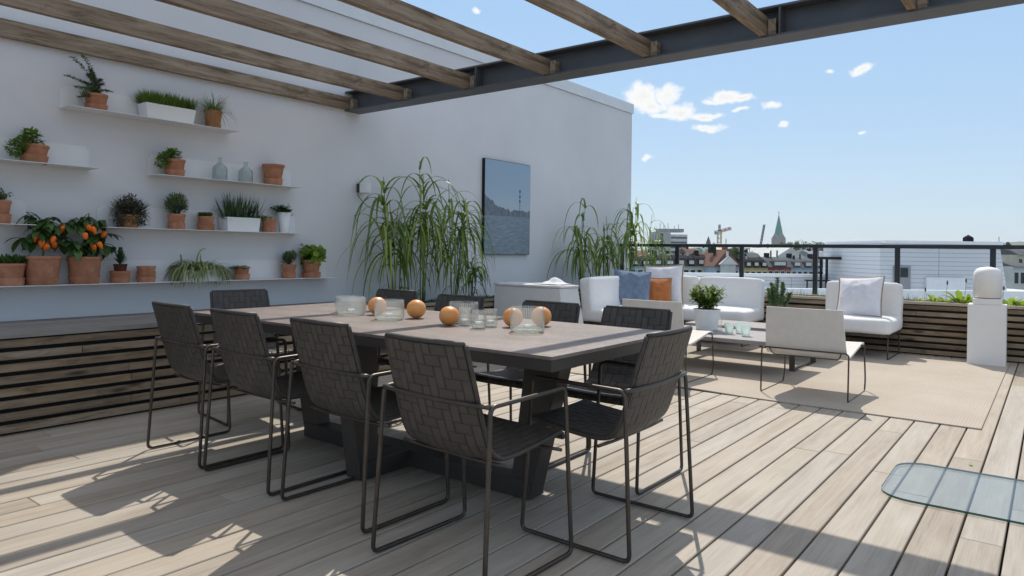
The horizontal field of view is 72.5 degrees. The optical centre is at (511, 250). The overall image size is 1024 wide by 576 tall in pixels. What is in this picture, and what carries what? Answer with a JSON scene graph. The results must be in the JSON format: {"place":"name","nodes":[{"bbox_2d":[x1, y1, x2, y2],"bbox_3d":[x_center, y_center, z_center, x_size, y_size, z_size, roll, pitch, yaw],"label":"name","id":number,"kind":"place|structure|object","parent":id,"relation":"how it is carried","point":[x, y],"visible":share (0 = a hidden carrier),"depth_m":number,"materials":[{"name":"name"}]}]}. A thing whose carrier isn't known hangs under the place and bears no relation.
{"place":"outdoors","nodes":[
{"label":"outdoors","id":0,"kind":"place"},
{"bbox_2d":[649,224,686,252],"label":"tower block","id":1,"kind":"structure","parent":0,"point":[669,237],"depth_m":450.60,"materials":[{"name":"concrete"}]},
{"bbox_2d":[401,0,1023,249],"label":"sky","id":2,"kind":"structure","parent":0,"point":[912,131],"materials":[{"name":"blue"}]},
{"bbox_2d":[771,212,785,243],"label":"church","id":3,"kind":"structure","parent":0,"point":[778,237],"depth_m":617.62,"materials":[{"name":"stone"}]},
{"bbox_2d":[683,272,1023,302],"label":"white roof building","id":4,"kind":"structure","parent":0,"point":[795,283],"depth_m":25.72,"materials":[{"name":"paint"}]},
{"bbox_2d":[818,257,841,288],"bbox_3d":[12.094,1.016,25.000,2.114,1.593,0.900,1,0,0],"label":"rooftop pergola","id":5,"kind":"object","parent":4,"relation":"on","point":[826,270],"visible":0.3,"depth_m":24.61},
{"bbox_2d":[823,240,1006,290],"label":"stair house","id":6,"kind":"structure","parent":4,"relation":"on","point":[930,269],"depth_m":22.00,"materials":[{"name":"white metal"}]},
{"bbox_2d":[893,266,910,289],"bbox_3d":[12.252,0.990,21.965,0.520,1.024,0.066,1,0,0],"label":"window","id":7,"kind":"structure","parent":6,"relation":"in","point":[905,271],"depth_m":21.94,"materials":[{"name":"glass"}]},
{"bbox_2d":[765,289,1023,305],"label":"fine grass","id":8,"kind":"structure","parent":0,"point":[803,292],"depth_m":8.87,"materials":[{"name":"green plant"}]},
{"bbox_2d":[903,364,1023,575],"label":"roof slab","id":9,"kind":"structure","parent":0,"point":[1001,565],"depth_m":3.25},
{"bbox_2d":[0,0,633,321],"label":"house wall","id":10,"kind":"structure","parent":9,"relation":"on","point":[569,143],"depth_m":6.62,"materials":[{"name":"white paint"}]},
{"bbox_2d":[0,200,33,225],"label":"wall shelf","id":11,"kind":"object","parent":10,"relation":"attached to","point":[17,210],"depth_m":4.78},
{"bbox_2d":[0,188,13,223],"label":"potted herb","id":12,"kind":"object","parent":11,"relation":"on","point":[5,215],"visible":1,"depth_m":4.61,"materials":[{"name":"ceramic"}]},
{"bbox_2d":[0,137,99,169],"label":"wall shelf","id":13,"kind":"object","parent":10,"relation":"attached to","point":[67,156],"depth_m":4.98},
{"bbox_2d":[4,126,49,164],"bbox_3d":[-3.291,-0.728,4.744,0.185,0.246,0.270,1,-4,38],"label":"potted oregano","id":14,"kind":"object","parent":13,"relation":"on","point":[34,151],"visible":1,"depth_m":4.72,"materials":[{"name":"plant"}]},
{"bbox_2d":[59,85,239,133],"bbox_3d":[-2.761,-1.095,5.434,0.189,0.169,1.290,1,0,38],"label":"wall shelf","id":15,"kind":"object","parent":10,"relation":"attached to","point":[120,106],"depth_m":5.30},
{"bbox_2d":[62,54,113,109],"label":"potted herb","id":16,"kind":"object","parent":15,"relation":"on","point":[95,97],"visible":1,"depth_m":5.04,"materials":[{"name":"plant"}]},
{"bbox_2d":[130,89,205,123],"bbox_3d":[-2.700,-1.132,5.499,0.317,0.236,0.582,1,0,38],"label":"trough planter","id":17,"kind":"object","parent":15,"relation":"on","point":[165,107],"visible":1,"depth_m":5.42,"materials":[{"name":"ceramic"}]},
{"bbox_2d":[195,95,237,127],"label":"potted chives","id":18,"kind":"object","parent":15,"relation":"on","point":[213,115],"visible":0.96,"depth_m":5.75,"materials":[{"name":"ceramic"}]},
{"bbox_2d":[0,260,337,286],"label":"wall shelf","id":19,"kind":"object","parent":10,"relation":"attached to","point":[265,269],"depth_m":5.62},
{"bbox_2d":[0,253,29,285],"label":"potted succulent","id":20,"kind":"object","parent":19,"relation":"on","point":[12,269],"visible":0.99,"depth_m":4.63,"materials":[{"name":"ceramic"}]},
{"bbox_2d":[4,212,72,284],"bbox_3d":[-3.257,-0.016,4.807,0.240,0.499,0.373,1,0,38],"label":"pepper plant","id":21,"kind":"object","parent":19,"relation":"on","point":[42,270],"visible":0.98,"depth_m":4.76,"materials":[{"name":"orange plant"}]},
{"bbox_2d":[53,213,125,283],"bbox_3d":[-3.058,-0.018,5.056,0.242,0.509,0.468,1,0,38],"label":"pepper plant","id":22,"kind":"object","parent":19,"relation":"on","point":[83,268],"visible":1,"depth_m":4.98,"materials":[{"name":"green plant"}]},
{"bbox_2d":[109,246,130,282],"bbox_3d":[-2.933,0.101,5.233,0.144,0.274,0.144,1,0,6],"label":"potted aloe","id":23,"kind":"object","parent":19,"relation":"on","point":[119,274],"visible":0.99,"depth_m":5.20,"materials":[{"name":"ceramic"}]},
{"bbox_2d":[136,266,155,281],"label":"stacked pots","id":24,"kind":"object","parent":19,"relation":"on","point":[146,273],"visible":1,"depth_m":5.33,"materials":[{"name":"ceramic"}]},
{"bbox_2d":[164,248,235,288],"bbox_3d":[-2.558,0.149,5.720,0.406,0.341,0.550,1,0,38],"label":"spider plant","id":25,"kind":"object","parent":19,"relation":"on","point":[202,271],"visible":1,"depth_m":5.63,"materials":[{"name":"plant"}]},
{"bbox_2d":[227,265,249,279],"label":"potted succulent","id":26,"kind":"object","parent":19,"relation":"on","point":[241,272],"visible":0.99,"depth_m":5.96,"materials":[{"name":"ceramic"}]},
{"bbox_2d":[281,250,297,277],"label":"potted lavender","id":27,"kind":"object","parent":19,"relation":"on","point":[288,267],"visible":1,"depth_m":6.35,"materials":[{"name":"ceramic"}]},
{"bbox_2d":[298,244,325,277],"bbox_3d":[-1.870,0.092,6.581,0.234,0.318,0.289,1,0,38],"label":"potted lettuce","id":28,"kind":"object","parent":19,"relation":"on","point":[313,257],"visible":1,"depth_m":6.53,"materials":[{"name":"ceramic"}]},
{"bbox_2d":[97,205,306,233],"bbox_3d":[-2.483,-0.249,5.805,0.189,0.169,1.720,1,0,38],"label":"wall shelf","id":29,"kind":"object","parent":10,"relation":"attached to","point":[157,218],"depth_m":5.58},
{"bbox_2d":[109,193,150,227],"bbox_3d":[-2.883,-0.304,5.273,0.219,0.276,0.310,1,0,38],"label":"potted thyme","id":30,"kind":"object","parent":29,"relation":"on","point":[128,213],"visible":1,"depth_m":5.23,"materials":[{"name":"plant"}]},
{"bbox_2d":[161,192,189,228],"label":"potted lavender","id":31,"kind":"object","parent":29,"relation":"on","point":[174,204],"visible":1,"depth_m":5.52,"materials":[{"name":"ceramic"}]},
{"bbox_2d":[196,212,214,229],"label":"potted succulent","id":32,"kind":"object","parent":29,"relation":"on","point":[206,219],"visible":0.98,"depth_m":5.71,"materials":[{"name":"ceramic"}]},
{"bbox_2d":[212,192,266,231],"bbox_3d":[-2.328,-0.338,5.981,0.332,0.342,0.485,1,0,38],"label":"trough planter","id":33,"kind":"object","parent":29,"relation":"on","point":[236,219],"visible":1,"depth_m":5.93,"materials":[{"name":"ceramic"}]},
{"bbox_2d":[258,214,276,231],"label":"potted herb","id":34,"kind":"object","parent":29,"relation":"on","point":[269,223],"visible":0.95,"depth_m":6.17,"materials":[{"name":"ceramic"}]},
{"bbox_2d":[270,203,293,232],"bbox_3d":[-2.073,-0.300,6.331,0.202,0.273,0.217,1,0,38],"label":"tall pot","id":35,"kind":"object","parent":29,"relation":"on","point":[284,215],"visible":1,"depth_m":6.30,"materials":[{"name":"white ceramic"}]},
{"bbox_2d":[146,155,302,188],"bbox_3d":[-2.383,-0.667,5.928,0.189,0.169,1.310,1,0,38],"label":"wall shelf","id":36,"kind":"object","parent":10,"relation":"attached to","point":[200,170],"depth_m":5.93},
{"bbox_2d":[154,147,185,175],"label":"potted herb","id":37,"kind":"object","parent":36,"relation":"on","point":[172,163],"visible":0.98,"depth_m":5.49,"materials":[{"name":"ceramic"}]},
{"bbox_2d":[262,164,284,184],"bbox_3d":[-2.135,-0.676,6.248,0.199,0.186,0.199,1,0,38],"label":"empty pot","id":38,"kind":"object","parent":36,"relation":"on","point":[273,173],"visible":0.89,"depth_m":6.18,"materials":[{"name":"ceramic"}]},
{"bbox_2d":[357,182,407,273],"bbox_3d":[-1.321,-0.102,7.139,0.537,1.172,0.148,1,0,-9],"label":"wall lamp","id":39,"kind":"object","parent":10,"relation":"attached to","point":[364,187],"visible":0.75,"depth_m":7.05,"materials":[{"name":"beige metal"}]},
{"bbox_2d":[481,158,529,254],"bbox_3d":[-0.067,-0.550,9.028,0.046,1.195,0.950,1,0,38],"label":"wall picture","id":40,"kind":"object","parent":10,"relation":"attached to","point":[505,199],"depth_m":8.98},
{"bbox_2d":[345,0,1023,113],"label":"steel beam","id":41,"kind":"structure","parent":10,"relation":"attached to","point":[799,20],"depth_m":4.82,"materials":[{"name":"metal"}]},
{"bbox_2d":[0,18,357,109],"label":"pergola rafter","id":42,"kind":"object","parent":41,"relation":"on","point":[37,35],"visible":0.94,"depth_m":5.50,"materials":[{"name":"brown wood"}]},
{"bbox_2d":[0,0,411,99],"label":"pergola rafter","id":43,"kind":"object","parent":41,"relation":"attached to","point":[92,16],"visible":0.98,"depth_m":4.94,"materials":[{"name":"brown wood"}]},
{"bbox_2d":[155,0,474,88],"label":"pergola rafter","id":44,"kind":"object","parent":41,"relation":"attached to","point":[233,11],"visible":0.91,"depth_m":4.78,"materials":[{"name":"brown wood"}]},
{"bbox_2d":[337,0,559,74],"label":"pergola rafter","id":45,"kind":"object","parent":41,"relation":"attached to","point":[408,14],"visible":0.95,"depth_m":4.63,"materials":[{"name":"brown wood"}]},
{"bbox_2d":[525,0,660,56],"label":"pergola rafter","id":46,"kind":"object","parent":41,"relation":"attached to","point":[575,12],"visible":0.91,"depth_m":4.42,"materials":[{"name":"brown wood"}]},
{"bbox_2d":[712,0,778,36],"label":"pergola rafter","id":47,"kind":"object","parent":41,"relation":"attached to","point":[752,17],"visible":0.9,"depth_m":4.21,"materials":[{"name":"brown wood"}]},
{"bbox_2d":[901,0,928,9],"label":"pergola rafter","id":48,"kind":"object","parent":41,"relation":"attached to","point":[912,4],"visible":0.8,"depth_m":3.91,"materials":[{"name":"brown wood"}]},
{"bbox_2d":[0,349,1023,575],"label":"deck","id":49,"kind":"structure","parent":9,"relation":"on","point":[782,489],"depth_m":3.12,"materials":[{"name":"brown wood"}]},
{"bbox_2d":[0,301,390,435],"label":"slatted bench","id":50,"kind":"object","parent":49,"relation":"on","point":[54,372],"visible":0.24,"depth_m":4.47,"materials":[{"name":"brown wood"}]},
{"bbox_2d":[146,301,283,468],"bbox_3d":[-1.634,0.687,3.863,0.567,0.824,0.555,1,0,38],"label":"woven armchair","id":51,"kind":"object","parent":49,"relation":"on","point":[183,345],"visible":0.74,"depth_m":3.69,"materials":[{"name":"brown metal"}]},
{"bbox_2d":[197,289,301,425],"bbox_3d":[-1.739,0.686,4.720,0.566,0.824,0.555,1,0,-44],"label":"woven armchair","id":52,"kind":"object","parent":49,"relation":"on","point":[238,299],"visible":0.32,"depth_m":4.85,"materials":[{"name":"brown metal"}]},
{"bbox_2d":[203,308,346,495],"bbox_3d":[-1.159,0.693,3.493,0.567,0.824,0.555,1,0,38],"label":"woven armchair","id":53,"kind":"object","parent":49,"relation":"on","point":[247,359],"visible":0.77,"depth_m":3.31,"materials":[{"name":"wicker"}]},
{"bbox_2d":[280,317,449,533],"bbox_3d":[-0.644,0.699,3.092,0.567,0.824,0.555,1,0,39],"label":"woven armchair","id":54,"kind":"object","parent":49,"relation":"on","point":[329,364],"visible":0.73,"depth_m":2.91,"materials":[{"name":"wicker"}]},
{"bbox_2d":[376,289,417,353],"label":"woven armchair","id":55,"kind":"object","parent":49,"relation":"on","point":[393,297],"visible":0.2,"depth_m":5.12,"materials":[{"name":"brown metal"}]},
{"bbox_2d":[193,303,659,499],"bbox_3d":[-0.539,0.737,3.679,2.532,0.737,1.054,1,0,38],"label":"dining table","id":56,"kind":"object","parent":49,"relation":"on","point":[556,349],"visible":0.59,"depth_m":3.31,"materials":[{"name":"wood"}]},
{"bbox_2d":[368,297,386,314],"bbox_3d":[-0.770,0.314,4.002,0.106,0.099,0.105,1,0,1],"label":"grapefruit","id":57,"kind":"object","parent":56,"relation":"on","point":[380,303],"visible":0.94,"depth_m":3.96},
{"bbox_2d":[374,299,403,319],"bbox_3d":[-0.656,0.314,3.741,0.158,0.105,0.158,1,0,11],"label":"ribbed glass bowl","id":58,"kind":"object","parent":56,"relation":"on","point":[387,314],"visible":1,"depth_m":3.72,"materials":[{"name":"white"}]},
{"bbox_2d":[407,300,425,317],"bbox_3d":[-0.524,0.317,3.822,0.105,0.099,0.106,1,0,-4],"label":"grapefruit","id":59,"kind":"object","parent":56,"relation":"on","point":[416,308],"visible":1,"depth_m":3.79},
{"bbox_2d":[439,306,458,324],"bbox_3d":[-0.312,0.323,3.475,0.099,0.094,0.100,1,0,-20],"label":"grapefruit","id":60,"kind":"object","parent":56,"relation":"on","point":[448,315],"visible":1,"depth_m":3.44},
{"bbox_2d":[503,308,522,326],"bbox_3d":[0.005,0.327,3.443,0.100,0.094,0.100,1,0,-17],"label":"grapefruit","id":61,"kind":"object","parent":56,"relation":"on","point":[517,317],"visible":0.9,"depth_m":3.41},
{"bbox_2d":[510,306,544,332],"bbox_3d":[0.072,0.318,3.252,0.160,0.115,0.160,1,0,30],"label":"ribbed glass bowl","id":62,"kind":"object","parent":56,"relation":"on","point":[526,326],"visible":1,"depth_m":3.24,"materials":[{"name":"white"}]},
{"bbox_2d":[531,307,551,325],"bbox_3d":[0.147,0.328,3.504,0.102,0.095,0.102,1,0,3],"label":"grapefruit","id":63,"kind":"object","parent":56,"relation":"on","point":[537,313],"visible":0.94,"depth_m":3.47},
{"bbox_2d":[377,294,490,426],"bbox_3d":[-0.496,0.701,4.404,0.567,0.824,0.555,1,0,37],"label":"woven armchair","id":64,"kind":"object","parent":49,"relation":"on","point":[464,303],"visible":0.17,"depth_m":4.54,"materials":[{"name":"brown metal"}]},
{"bbox_2d":[371,332,573,575],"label":"woven armchair","id":65,"kind":"object","parent":49,"relation":"on","point":[436,391],"visible":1,"depth_m":2.42,"materials":[{"name":"wicker"}]},
{"bbox_2d":[424,292,591,324],"bbox_3d":[0.456,0.828,9.108,0.787,0.596,5.840,1,0,38],"label":"wall planter","id":66,"kind":"object","parent":49,"relation":"on","point":[489,307],"visible":0.05,"depth_m":7.58,"materials":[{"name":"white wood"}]},
{"bbox_2d":[336,175,442,302],"bbox_3d":[-1.185,-0.037,6.910,1.082,1.429,1.010,1,0,-10],"label":"reed clump","id":67,"kind":"object","parent":66,"relation":"in","point":[389,244],"visible":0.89,"depth_m":6.86,"materials":[{"name":"green plant"}]},
{"bbox_2d":[378,157,463,302],"bbox_3d":[-0.835,-0.170,7.180,0.878,1.662,1.096,1,0,38],"label":"reed clump","id":68,"kind":"object","parent":66,"relation":"in","point":[423,218],"visible":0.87,"depth_m":7.22,"materials":[{"name":"green plant"}]},
{"bbox_2d":[413,179,494,294],"bbox_3d":[-0.615,-0.099,7.707,0.868,1.367,0.916,1,0,0],"label":"reed clump","id":69,"kind":"object","parent":66,"relation":"in","point":[461,237],"visible":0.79,"depth_m":7.62,"materials":[{"name":"green plant"}]},
{"bbox_2d":[453,255,492,298],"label":"reed clump","id":70,"kind":"object","parent":66,"relation":"in","point":[472,275],"visible":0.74,"depth_m":7.91,"materials":[{"name":"green plant"}]},
{"bbox_2d":[546,198,610,284],"bbox_3d":[0.880,0.015,9.664,0.859,1.526,0.927,1,0,-6],"label":"reed clump","id":71,"kind":"object","parent":66,"relation":"in","point":[580,253],"visible":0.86,"depth_m":9.68,"materials":[{"name":"green plant"}]},
{"bbox_2d":[583,217,631,276],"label":"reed clump","id":72,"kind":"object","parent":66,"relation":"in","point":[603,248],"visible":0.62,"depth_m":10.22,"materials":[{"name":"green plant"}]},
{"bbox_2d":[610,202,663,270],"bbox_3d":[1.899,-0.104,10.849,0.733,1.441,0.886,1,0,38],"label":"reed clump","id":73,"kind":"object","parent":66,"relation":"in","point":[630,225],"visible":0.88,"depth_m":10.79,"materials":[{"name":"green plant"}]},
{"bbox_2d":[633,219,670,267],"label":"reed clump","id":74,"kind":"object","parent":66,"relation":"in","point":[657,241],"visible":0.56,"depth_m":11.35,"materials":[{"name":"green plant"}]},
{"bbox_2d":[475,300,587,464],"bbox_3d":[0.068,0.708,3.922,0.567,0.824,0.555,1,0,38],"label":"woven armchair","id":75,"kind":"object","parent":49,"relation":"on","point":[509,377],"visible":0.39,"depth_m":4.02,"materials":[{"name":"brown metal"}]},
{"bbox_2d":[494,282,583,323],"bbox_3d":[0.300,0.733,7.496,0.965,0.782,0.458,1,0,38],"label":"tapered box","id":76,"kind":"object","parent":49,"relation":"on","point":[507,295],"visible":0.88,"depth_m":7.35,"materials":[{"name":"white"}]},
{"bbox_2d":[535,277,567,284],"bbox_3d":[0.428,0.311,7.338,0.340,0.067,0.240,1,0,38],"label":"crumpled cloth","id":77,"kind":"object","parent":76,"relation":"on","point":[555,280],"visible":1,"depth_m":7.28,"materials":[{"name":"white fabric"}]},
{"bbox_2d":[580,276,621,324],"bbox_3d":[1.428,0.730,8.657,0.836,0.817,0.995,1,0,38],"label":"sofa module","id":78,"kind":"object","parent":49,"relation":"on","point":[599,294],"visible":0.41,"depth_m":8.50,"materials":[{"name":"white fabric"}]},
{"bbox_2d":[614,269,651,304],"bbox_3d":[1.542,0.480,9.004,0.484,0.484,0.227,5,-20,6],"label":"pillow","id":79,"kind":"object","parent":78,"relation":"on","point":[634,285],"visible":0.79,"depth_m":8.94,"materials":[{"name":"blue fabric"}]},
{"bbox_2d":[520,326,693,563],"bbox_3d":[0.404,0.713,2.864,0.555,0.824,0.567,1,0,38],"label":"woven armchair","id":80,"kind":"object","parent":49,"relation":"on","point":[658,372],"visible":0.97,"depth_m":2.75,"materials":[{"name":"wicker"}]},
{"bbox_2d":[548,305,682,494],"bbox_3d":[0.512,0.714,3.564,0.567,0.824,0.555,1,0,38],"label":"woven armchair","id":81,"kind":"object","parent":49,"relation":"on","point":[617,376],"visible":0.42,"depth_m":3.69,"materials":[{"name":"brown metal"}]},
{"bbox_2d":[682,275,699,306],"bbox_3d":[1.992,0.736,9.359,0.856,0.819,0.845,1,0,38],"label":"corner sofa module","id":82,"kind":"object","parent":49,"relation":"on","point":[689,282],"visible":0.06,"depth_m":9.36,"materials":[{"name":"white fabric"}]},
{"bbox_2d":[649,278,671,301],"bbox_3d":[1.883,0.543,9.114,0.409,0.409,0.169,1,-14,10],"label":"pillow","id":83,"kind":"object","parent":82,"relation":"on","point":[660,289],"visible":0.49,"depth_m":9.06,"materials":[{"name":"orange fabric"}]},
{"bbox_2d":[644,264,683,304],"bbox_3d":[2.026,0.456,9.349,0.558,0.558,0.172,-3,-12,31],"label":"pillow","id":84,"kind":"object","parent":82,"relation":"on","point":[675,273],"visible":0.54,"depth_m":9.25,"materials":[{"name":"white fabric"}]},
{"bbox_2d":[570,340,1008,429],"bbox_3d":[2.822,1.147,6.901,3.255,0.016,3.532,1,0,38],"label":"rug","id":85,"kind":"object","parent":49,"relation":"on","point":[950,392],"visible":0.68,"depth_m":6.13,"materials":[{"name":"fabric"}]},
{"bbox_2d":[622,299,713,382],"bbox_3d":[1.419,0.787,6.404,0.662,0.698,0.678,1,0,38],"label":"lounge chair","id":86,"kind":"object","parent":85,"relation":"on","point":[676,308],"visible":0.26,"depth_m":6.12,"materials":[{"name":"fabric"}]},
{"bbox_2d":[683,276,764,346],"bbox_3d":[2.655,0.745,8.852,0.855,0.818,0.835,1,0,38],"label":"sofa module","id":87,"kind":"object","parent":85,"relation":"on","point":[743,300],"visible":0.64,"depth_m":8.85,"materials":[{"name":"white fabric"}]},
{"bbox_2d":[684,320,815,371],"bbox_3d":[2.393,0.985,7.319,1.460,0.330,1.750,1,0,38],"label":"coffee table","id":88,"kind":"object","parent":85,"relation":"on","point":[757,336],"visible":0.29,"depth_m":6.81,"materials":[{"name":"beige metal"}]},
{"bbox_2d":[689,283,726,330],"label":"potted plant","id":89,"kind":"object","parent":88,"relation":"on","point":[706,316],"visible":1,"depth_m":7.16,"materials":[{"name":"green plant"}]},
{"bbox_2d":[765,277,791,306],"bbox_3d":[2.945,0.557,7.735,0.321,0.540,0.203,1,0,-39],"label":"potted sedum","id":90,"kind":"object","parent":88,"relation":"on","point":[773,295],"visible":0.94,"depth_m":7.70,"materials":[{"name":"plant"}]},
{"bbox_2d":[760,306,865,402],"bbox_3d":[2.471,0.800,5.713,0.662,0.698,0.678,1,0,38],"label":"lounge chair","id":91,"kind":"object","parent":85,"relation":"on","point":[810,333],"visible":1,"depth_m":5.47,"materials":[{"name":"beige fabric"}]},
{"bbox_2d":[825,281,902,359],"bbox_3d":[3.924,0.761,7.942,0.826,0.817,0.836,1,0,38],"label":"armless lounge seat","id":92,"kind":"object","parent":85,"relation":"on","point":[888,324],"visible":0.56,"depth_m":7.78,"materials":[{"name":"white fabric"}]},
{"bbox_2d":[836,276,884,316],"bbox_3d":[3.913,0.513,7.867,0.494,0.494,0.199,-4,-28,44],"label":"pillow","id":93,"kind":"object","parent":92,"relation":"on","point":[861,296],"visible":0.91,"depth_m":7.79,"materials":[{"name":"white fabric"}]},
{"bbox_2d":[967,267,1006,366],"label":"domed column","id":94,"kind":"structure","parent":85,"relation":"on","point":[987,328],"depth_m":7.19,"materials":[{"name":"white paint"}]},
{"bbox_2d":[684,292,1023,362],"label":"edge planter","id":95,"kind":"object","parent":49,"relation":"on","point":[933,328],"visible":0.14,"depth_m":7.88,"materials":[{"name":"brown wood"}]},
{"bbox_2d":[942,290,971,306],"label":"leafy plant","id":96,"kind":"object","parent":95,"relation":"in","point":[958,293],"visible":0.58,"depth_m":7.84,"materials":[{"name":"green plant"}]},
{"bbox_2d":[881,463,1023,524],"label":"glass sheet","id":97,"kind":"object","parent":49,"relation":"on","point":[966,512],"visible":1,"depth_m":3.23,"materials":[{"name":"white"}]},
{"bbox_2d":[1000,242,1023,263],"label":"row house","id":98,"kind":"structure","parent":0,"point":[1013,255],"depth_m":121.69,"materials":[{"name":"stone"}]},
{"bbox_2d":[1002,259,1023,289],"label":"row house","id":99,"kind":"structure","parent":0,"point":[1014,274],"depth_m":80.09,"materials":[{"name":"stone"}]},
{"label":"ground","id":100,"kind":"structure","parent":0,"visible":0},
{"bbox_2d":[630,251,650,271],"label":"row house","id":101,"kind":"structure","parent":100,"relation":"on","point":[641,266],"depth_m":125.00,"materials":[{"name":"stone"}]},
{"bbox_2d":[648,251,674,265],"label":"row house","id":102,"kind":"structure","parent":100,"relation":"on","point":[669,261],"depth_m":126.00,"materials":[{"name":"grey glass"}]},
{"bbox_2d":[671,253,696,272],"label":"row house","id":103,"kind":"structure","parent":100,"relation":"on","point":[688,262],"depth_m":125.00,"materials":[{"name":"grey glass"}]},
{"bbox_2d":[690,249,704,272],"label":"row house","id":104,"kind":"structure","parent":100,"relation":"on","point":[699,259],"depth_m":125.52,"materials":[{"name":"grey glass"}]},
{"bbox_2d":[702,239,738,272],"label":"row house","id":105,"kind":"structure","parent":100,"relation":"on","point":[714,257],"depth_m":120.87,"materials":[{"name":"tile"}]},
{"bbox_2d":[719,251,737,272],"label":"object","id":106,"kind":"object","parent":100,"relation":"on","point":[728,263],"depth_m":117.00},
{"bbox_2d":[735,253,767,272],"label":"row house","id":107,"kind":"structure","parent":100,"relation":"on","point":[755,265],"depth_m":122.00,"materials":[{"name":"grey glass"}]},
{"bbox_2d":[758,250,790,273],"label":"row house","id":108,"kind":"structure","parent":100,"relation":"on","point":[778,265],"depth_m":122.00,"materials":[{"name":"stone"}]},
{"bbox_2d":[748,248,804,257],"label":"gabled hall","id":109,"kind":"structure","parent":100,"relation":"on","point":[782,252],"depth_m":184.48,"materials":[{"name":"concrete"}]},
{"bbox_2d":[783,253,812,273],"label":"row house","id":110,"kind":"structure","parent":100,"relation":"on","point":[800,265],"depth_m":122.00,"materials":[{"name":"stone"}]},
{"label":"roof edge","id":111,"kind":"structure","parent":0,"visible":0},
{"bbox_2d":[620,244,1023,294],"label":"glass railing","id":112,"kind":"object","parent":111,"relation":"on","point":[992,248],"visible":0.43,"depth_m":9.54,"materials":[{"name":"metal"}]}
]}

